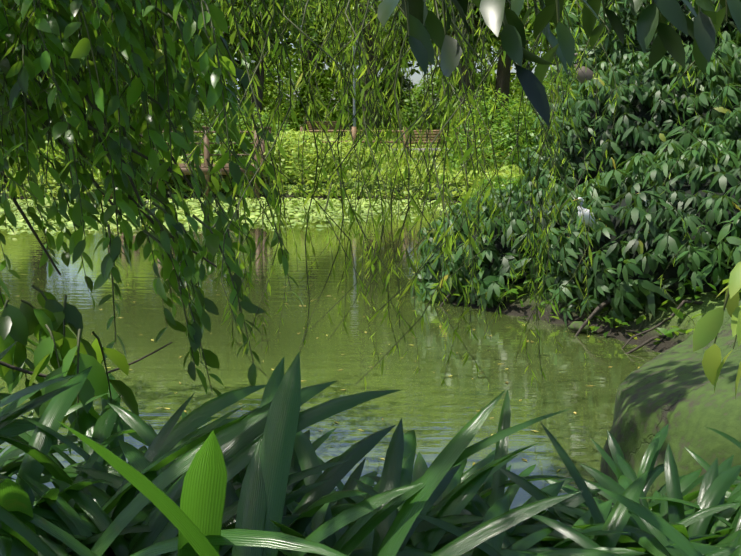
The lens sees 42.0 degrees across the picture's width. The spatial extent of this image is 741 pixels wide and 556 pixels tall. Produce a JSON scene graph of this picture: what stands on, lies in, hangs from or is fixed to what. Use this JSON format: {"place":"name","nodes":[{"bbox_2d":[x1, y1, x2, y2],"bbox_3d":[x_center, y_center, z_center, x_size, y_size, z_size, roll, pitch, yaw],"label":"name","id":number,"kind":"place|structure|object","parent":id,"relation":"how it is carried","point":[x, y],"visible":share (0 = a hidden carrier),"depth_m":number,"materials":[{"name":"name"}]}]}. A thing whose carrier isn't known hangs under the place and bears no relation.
{"place":"outdoors","nodes":[
{"label":"outdoors","id":0,"kind":"place"},
{"bbox_2d":[0,0,303,395],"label":"branches","id":1,"kind":"object","parent":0,"point":[74,53],"depth_m":4.08,"materials":[{"name":"green plant"}]},
{"bbox_2d":[22,31,574,99],"label":"sky","id":2,"kind":"structure","parent":0,"point":[416,77],"materials":[{"name":"white"}]},
{"bbox_2d":[0,199,661,521],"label":"pond water","id":3,"kind":"structure","parent":0,"point":[430,410],"depth_m":8.36,"materials":[{"name":"green liquid"}]},
{"bbox_2d":[0,196,458,233],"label":"floating plants","id":4,"kind":"object","parent":3,"relation":"on","point":[293,203],"visible":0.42,"depth_m":23.11,"materials":[{"name":"green plant"}]},
{"bbox_2d":[15,233,639,470],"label":"floating leaves","id":5,"kind":"object","parent":3,"relation":"on","point":[342,369],"visible":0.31,"depth_m":7.70,"materials":[{"name":"plant"}]},
{"bbox_2d":[568,321,590,332],"bbox_3d":[1.983,0.466,9.166,0.203,0.102,0.167,0,8,1],"label":"bank stone","id":6,"kind":"object","parent":3,"relation":"on","point":[575,326],"visible":0.77,"depth_m":9.12,"materials":[{"name":"stone"}]},
{"bbox_2d":[0,100,739,351],"bbox_3d":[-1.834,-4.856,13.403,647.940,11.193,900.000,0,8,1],"label":"ground","id":7,"kind":"structure","parent":0,"point":[710,300],"depth_m":9.46,"materials":[{"name":"brown soil"}]},
{"bbox_2d":[0,140,48,175],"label":"shrub","id":8,"kind":"object","parent":7,"relation":"on","point":[40,167],"visible":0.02,"depth_m":29.64,"materials":[{"name":"green plant"}]},
{"bbox_2d":[43,104,146,165],"bbox_3d":[-8.739,-4.892,32.254,4.242,2.669,4.342,0,8,1],"label":"shrub","id":9,"kind":"object","parent":7,"relation":"on","point":[57,155],"visible":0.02,"depth_m":31.10,"materials":[{"name":"green plant"}]},
{"bbox_2d":[0,8,218,377],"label":"branches","id":10,"kind":"object","parent":7,"relation":"on","point":[91,128],"visible":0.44,"depth_m":4.64,"materials":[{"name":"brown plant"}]},
{"bbox_2d":[0,285,147,455],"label":"leaves","id":11,"kind":"object","parent":10,"relation":"attached to","point":[22,323],"depth_m":3.42,"materials":[{"name":"green plant"}]},
{"bbox_2d":[0,0,281,208],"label":"willow strands","id":12,"kind":"object","parent":10,"relation":"attached to","point":[109,21],"depth_m":4.44},
{"bbox_2d":[81,0,250,85],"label":"tree","id":13,"kind":"object","parent":7,"relation":"on","point":[215,3],"depth_m":36.43,"materials":[{"name":"green plant"}]},
{"bbox_2d":[110,126,271,199],"bbox_3d":[-5.422,-3.282,29.384,4.520,2.610,3.020,0,8,1],"label":"wooden fence","id":14,"kind":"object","parent":7,"relation":"on","point":[204,165],"depth_m":27.87,"materials":[{"name":"brown wood"}]},
{"bbox_2d":[148,94,238,125],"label":"shrub","id":15,"kind":"object","parent":7,"relation":"on","point":[201,111],"depth_m":55.95,"materials":[{"name":"green plant"}]},
{"bbox_2d":[168,106,253,162],"bbox_3d":[-5.375,-4.872,32.965,2.753,2.176,3.120,-7,11,-40],"label":"shrub","id":16,"kind":"object","parent":7,"relation":"on","point":[198,118],"visible":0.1,"depth_m":32.25,"materials":[{"name":"green plant"}]},
{"bbox_2d":[194,78,245,129],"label":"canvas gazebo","id":17,"kind":"object","parent":7,"relation":"on","point":[204,105],"visible":0.06,"depth_m":49.15,"materials":[{"name":"white fabric"}]},
{"bbox_2d":[186,72,287,124],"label":"shrub","id":18,"kind":"object","parent":7,"relation":"on","point":[264,102],"depth_m":58.47,"materials":[{"name":"green plant"}]},
{"bbox_2d":[172,0,326,142],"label":"tree","id":19,"kind":"object","parent":7,"relation":"on","point":[288,5],"depth_m":38.42,"materials":[{"name":"green plant"}]},
{"bbox_2d":[201,107,297,164],"bbox_3d":[-4.029,-4.639,32.303,3.554,2.137,3.208,0,8,1],"label":"shrub","id":20,"kind":"object","parent":7,"relation":"on","point":[241,122],"visible":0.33,"depth_m":31.76,"materials":[{"name":"green plant"}]},
{"bbox_2d":[0,144,560,201],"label":"bank weeds","id":21,"kind":"object","parent":7,"relation":"on","point":[504,171],"visible":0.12,"depth_m":28.82,"materials":[{"name":"green plant"}]},
{"bbox_2d":[236,48,337,130],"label":"shrub","id":22,"kind":"object","parent":7,"relation":"on","point":[269,97],"visible":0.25,"depth_m":50.82,"materials":[{"name":"green plant"}]},
{"bbox_2d":[233,12,346,104],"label":"tree","id":23,"kind":"object","parent":7,"relation":"on","point":[286,35],"depth_m":63.50,"materials":[{"name":"green plant"}]},
{"bbox_2d":[45,124,545,150],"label":"lawn grass","id":24,"kind":"structure","parent":7,"relation":"on","point":[348,138],"depth_m":43.95,"materials":[{"name":"green plant"}]},
{"bbox_2d":[251,128,346,182],"bbox_3d":[-2.422,-3.814,30.204,3.233,1.714,3.377,-8,11,-42],"label":"shrub","id":25,"kind":"object","parent":7,"relation":"on","point":[285,144],"visible":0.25,"depth_m":29.44,"materials":[{"name":"green plant"}]},
{"bbox_2d":[249,0,383,111],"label":"tree","id":26,"kind":"object","parent":7,"relation":"on","point":[318,42],"depth_m":52.35,"materials":[{"name":"green plant"}]},
{"bbox_2d":[304,120,344,138],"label":"bench","id":27,"kind":"object","parent":7,"relation":"on","point":[325,123],"visible":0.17,"depth_m":43.14,"materials":[{"name":"brown wood"}]},
{"bbox_2d":[288,65,381,129],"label":"shrub","id":28,"kind":"object","parent":7,"relation":"on","point":[329,85],"visible":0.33,"depth_m":50.60,"materials":[{"name":"green plant"}]},
{"bbox_2d":[253,1,420,106],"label":"tree","id":29,"kind":"object","parent":7,"relation":"on","point":[327,58],"depth_m":65.72,"materials":[{"name":"green plant"}]},
{"bbox_2d":[310,136,384,175],"bbox_3d":[-0.710,-3.856,30.631,2.497,1.296,2.438,0,8,1],"label":"shrub","id":30,"kind":"object","parent":7,"relation":"on","point":[347,146],"visible":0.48,"depth_m":30.22,"materials":[{"name":"green plant"}]},
{"bbox_2d":[277,0,426,138],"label":"tree","id":31,"kind":"object","parent":7,"relation":"on","point":[334,11],"depth_m":44.50,"materials":[{"name":"green plant"}]},
{"bbox_2d":[348,36,358,126],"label":"lamp post","id":32,"kind":"object","parent":7,"relation":"on","point":[354,107],"visible":0.21,"depth_m":40.22,"materials":[{"name":"grey metal"}]},
{"bbox_2d":[0,323,740,555],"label":"strap leaf plants","id":33,"kind":"object","parent":7,"relation":"on","point":[256,482],"visible":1,"depth_m":2.40,"materials":[{"name":"green plant"}]},
{"bbox_2d":[345,71,420,127],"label":"shrub","id":34,"kind":"object","parent":7,"relation":"on","point":[404,84],"visible":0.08,"depth_m":56.07,"materials":[{"name":"green plant"}]},
{"bbox_2d":[388,189,403,195],"bbox_3d":[0.747,-2.431,28.472,0.627,0.405,0.518,5,10,28],"label":"shore stone","id":35,"kind":"object","parent":7,"relation":"on","point":[397,191],"visible":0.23,"depth_m":28.25,"materials":[{"name":"grey stone"}]},
{"bbox_2d":[328,2,478,126],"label":"tree","id":36,"kind":"object","parent":7,"relation":"on","point":[410,65],"depth_m":58.47,"materials":[{"name":"green plant"}]},
{"bbox_2d":[300,127,537,149],"bbox_3d":[3.026,-4.825,33.675,10.960,1.225,0.160,0,8,1],"label":"fence","id":37,"kind":"object","parent":7,"relation":"on","point":[353,130],"visible":0.15,"depth_m":33.66,"materials":[{"name":"brown wood"}]},
{"bbox_2d":[412,187,427,194],"bbox_3d":[1.520,-2.409,28.165,0.892,0.518,0.691,0,8,1],"label":"shore stone","id":38,"kind":"object","parent":7,"relation":"on","point":[416,189],"visible":0.04,"depth_m":27.96,"materials":[{"name":"grey stone"}]},
{"bbox_2d":[427,184,453,199],"bbox_3d":[2.233,-2.363,27.838,1.095,0.744,0.953,3,9,20],"label":"shore stone","id":39,"kind":"object","parent":7,"relation":"on","point":[436,196],"visible":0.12,"depth_m":27.63,"materials":[{"name":"grey stone"}]},
{"bbox_2d":[354,0,539,138],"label":"tree","id":40,"kind":"object","parent":7,"relation":"on","point":[476,37],"depth_m":40.05,"materials":[{"name":"green plant"}]},
{"bbox_2d":[395,65,514,132],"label":"shrub","id":41,"kind":"object","parent":7,"relation":"on","point":[419,95],"visible":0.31,"depth_m":49.78,"materials":[{"name":"green plant"}]},
{"bbox_2d":[447,187,463,199],"bbox_3d":[2.584,-2.338,27.426,0.855,0.468,0.628,0,8,1],"label":"shore stone","id":42,"kind":"object","parent":7,"relation":"on","point":[452,195],"visible":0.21,"depth_m":27.20,"materials":[{"name":"stone"}]},
{"bbox_2d":[420,25,512,113],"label":"tree","id":43,"kind":"object","parent":7,"relation":"on","point":[496,48],"depth_m":67.32,"materials":[{"name":"green plant"}]},
{"bbox_2d":[441,72,523,123],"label":"shrub","id":44,"kind":"object","parent":7,"relation":"on","point":[512,89],"visible":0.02,"depth_m":56.89,"materials":[{"name":"green plant"}]},
{"bbox_2d":[438,87,551,170],"bbox_3d":[4.132,-4.619,30.462,3.974,2.735,4.237,0,8,1],"label":"shrub","id":45,"kind":"object","parent":7,"relation":"on","point":[507,127],"visible":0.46,"depth_m":29.81,"materials":[{"name":"green plant"}]},
{"bbox_2d":[451,18,563,128],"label":"tree trunk","id":46,"kind":"object","parent":7,"relation":"on","point":[503,79],"depth_m":48.63,"materials":[{"name":"brown wood"}]},
{"bbox_2d":[475,22,558,90],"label":"tree","id":47,"kind":"object","parent":7,"relation":"on","point":[489,57],"depth_m":60.97,"materials":[{"name":"green plant"}]},
{"bbox_2d":[496,74,591,153],"bbox_3d":[6.236,-5.317,32.298,4.279,3.142,4.387,0,8,1],"label":"shrub","id":48,"kind":"object","parent":7,"relation":"on","point":[546,86],"visible":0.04,"depth_m":31.79,"materials":[{"name":"green plant"}]},
{"bbox_2d":[511,63,581,125],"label":"shrub","id":49,"kind":"object","parent":7,"relation":"on","point":[544,82],"depth_m":52.98,"materials":[{"name":"green plant"}]},
{"bbox_2d":[528,39,581,65],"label":"tree","id":50,"kind":"object","parent":7,"relation":"on","point":[541,49],"depth_m":81.28,"materials":[{"name":"green plant"}]},
{"bbox_2d":[377,0,740,126],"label":"leaves","id":51,"kind":"object","parent":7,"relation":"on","point":[702,29],"depth_m":1.96,"materials":[{"name":"green plant"}]},
{"bbox_2d":[519,0,617,75],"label":"tree","id":52,"kind":"object","parent":7,"relation":"on","point":[528,27],"depth_m":36.94,"materials":[{"name":"green plant"}]},
{"bbox_2d":[419,274,725,353],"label":"bank roots","id":53,"kind":"object","parent":7,"relation":"on","point":[602,305],"visible":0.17,"depth_m":8.54,"materials":[{"name":"brown plant"}]},
{"bbox_2d":[410,0,740,326],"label":"schefflera bush","id":54,"kind":"object","parent":7,"relation":"on","point":[695,159],"depth_m":10.24,"materials":[{"name":"green plant"}]},
{"bbox_2d":[573,197,594,230],"bbox_3d":[2.046,-0.574,9.219,0.296,0.397,0.109,-4,9,-24],"label":"bird","id":55,"kind":"object","parent":54,"relation":"on","point":[586,218],"visible":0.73,"depth_m":9.18,"materials":[{"name":"white"}]},
{"bbox_2d":[574,53,599,97],"bbox_3d":[2.654,-2.495,12.033,0.448,0.602,0.166,-1,8,-4],"label":"bird","id":56,"kind":"object","parent":54,"relation":"attached to","point":[588,73],"visible":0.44,"depth_m":11.97,"materials":[{"name":"grey"}]},
{"bbox_2d":[425,172,740,344],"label":"bank weeds","id":57,"kind":"object","parent":7,"relation":"on","point":[668,333],"visible":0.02,"depth_m":9.03,"materials":[{"name":"green plant"}]},
{"bbox_2d":[600,300,740,504],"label":"boulder","id":58,"kind":"object","parent":7,"relation":"on","point":[673,387],"visible":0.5,"depth_m":4.60,"materials":[{"name":"green stone"}]},
{"bbox_2d":[394,148,452,160],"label":"paved path","id":59,"kind":"structure","parent":0,"point":[424,148],"depth_m":34.08,"materials":[{"name":"grey stone"}]},
{"bbox_2d":[406,132,461,157],"bbox_3d":[2.100,-4.429,32.124,1.800,0.958,0.665,-1,8,-7],"label":"bench","id":60,"kind":"object","parent":59,"relation":"on","point":[431,136],"visible":0.38,"depth_m":31.82,"materials":[{"name":"brown wood"}]},
{"bbox_2d":[184,0,732,389],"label":"willow branches","id":61,"kind":"object","parent":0,"point":[449,243],"depth_m":4.36,"materials":[{"name":"green plant"}]},
{"bbox_2d":[693,262,740,397],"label":"leaves","id":62,"kind":"object","parent":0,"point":[708,326],"depth_m":2.57,"materials":[{"name":"green plant"}]}
]}

